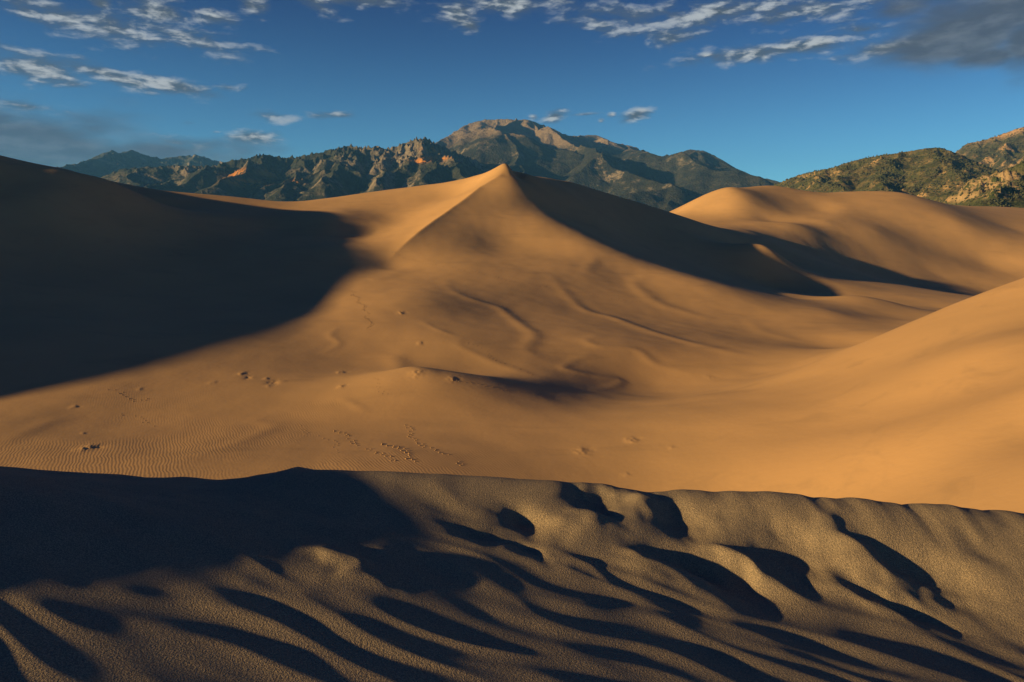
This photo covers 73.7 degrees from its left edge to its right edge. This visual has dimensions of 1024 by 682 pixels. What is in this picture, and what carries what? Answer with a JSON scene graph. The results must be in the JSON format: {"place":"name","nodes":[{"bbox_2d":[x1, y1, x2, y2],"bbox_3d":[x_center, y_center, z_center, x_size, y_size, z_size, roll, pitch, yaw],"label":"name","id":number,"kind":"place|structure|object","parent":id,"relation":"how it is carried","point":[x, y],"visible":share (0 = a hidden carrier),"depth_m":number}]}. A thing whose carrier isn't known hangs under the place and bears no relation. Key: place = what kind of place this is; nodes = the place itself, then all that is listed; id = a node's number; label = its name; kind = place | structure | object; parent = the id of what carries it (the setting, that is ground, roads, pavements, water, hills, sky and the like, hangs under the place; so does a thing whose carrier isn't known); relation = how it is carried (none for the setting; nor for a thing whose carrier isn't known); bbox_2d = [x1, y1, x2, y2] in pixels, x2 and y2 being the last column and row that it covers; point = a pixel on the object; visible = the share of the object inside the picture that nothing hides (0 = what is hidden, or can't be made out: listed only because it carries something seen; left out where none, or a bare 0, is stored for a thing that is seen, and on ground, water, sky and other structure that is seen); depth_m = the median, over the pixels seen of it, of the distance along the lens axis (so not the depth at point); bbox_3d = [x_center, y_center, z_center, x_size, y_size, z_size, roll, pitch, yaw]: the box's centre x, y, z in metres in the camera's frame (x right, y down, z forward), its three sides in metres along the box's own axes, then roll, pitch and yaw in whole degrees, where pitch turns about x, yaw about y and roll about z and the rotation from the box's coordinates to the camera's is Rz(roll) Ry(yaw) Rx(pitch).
{"place":"outdoors","nodes":[
{"label":"outdoors","id":0,"kind":"place"},
{"bbox_2d":[57,150,223,177],"bbox_3d":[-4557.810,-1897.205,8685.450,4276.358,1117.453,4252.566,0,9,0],"label":"distant range","id":1,"kind":"structure","parent":0,"point":[104,164],"depth_m":8405.92},
{"bbox_2d":[101,136,489,201],"bbox_3d":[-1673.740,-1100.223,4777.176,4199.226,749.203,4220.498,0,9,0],"label":"rocky range","id":2,"kind":"structure","parent":0,"point":[343,171],"depth_m":4669.72},
{"bbox_2d":[0,155,1023,512],"bbox_3d":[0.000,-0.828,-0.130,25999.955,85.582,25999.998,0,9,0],"label":"ground","id":3,"kind":"structure","parent":0,"point":[834,345],"depth_m":118.75},
{"bbox_2d":[108,252,674,465],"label":"footprints","id":4,"kind":"object","parent":3,"relation":"on","point":[383,391],"visible":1,"depth_m":71.21},
{"bbox_2d":[0,466,1023,681],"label":"foreground dune","id":5,"kind":"structure","parent":0,"point":[297,574],"depth_m":3.35},
{"bbox_2d":[0,0,1023,181],"label":"sky","id":6,"kind":"structure","parent":0,"point":[777,90]},
{"bbox_2d":[435,118,778,211],"bbox_3d":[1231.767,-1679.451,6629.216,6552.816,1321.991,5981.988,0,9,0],"label":"mountain","id":7,"kind":"structure","parent":0,"point":[669,183],"depth_m":5923.72},
{"bbox_2d":[773,147,998,201],"bbox_3d":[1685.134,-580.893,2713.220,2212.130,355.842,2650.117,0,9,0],"label":"scrub hills","id":8,"kind":"structure","parent":0,"point":[904,166],"depth_m":2490.02},
{"bbox_2d":[772,127,1023,207],"bbox_3d":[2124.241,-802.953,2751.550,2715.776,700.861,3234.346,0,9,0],"label":"shrubs","id":9,"kind":"object","parent":8,"relation":"on","point":[966,177],"visible":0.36,"depth_m":2355.84},
{"bbox_2d":[943,163,1023,207],"bbox_3d":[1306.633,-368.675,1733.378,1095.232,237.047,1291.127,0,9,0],"label":"green hill","id":10,"kind":"structure","parent":0,"point":[1008,178],"depth_m":1561.62},
{"bbox_2d":[955,128,1023,170],"bbox_3d":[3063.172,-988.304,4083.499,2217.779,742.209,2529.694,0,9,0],"label":"red mountain","id":11,"kind":"structure","parent":0,"point":[970,155],"depth_m":3682.31}
]}

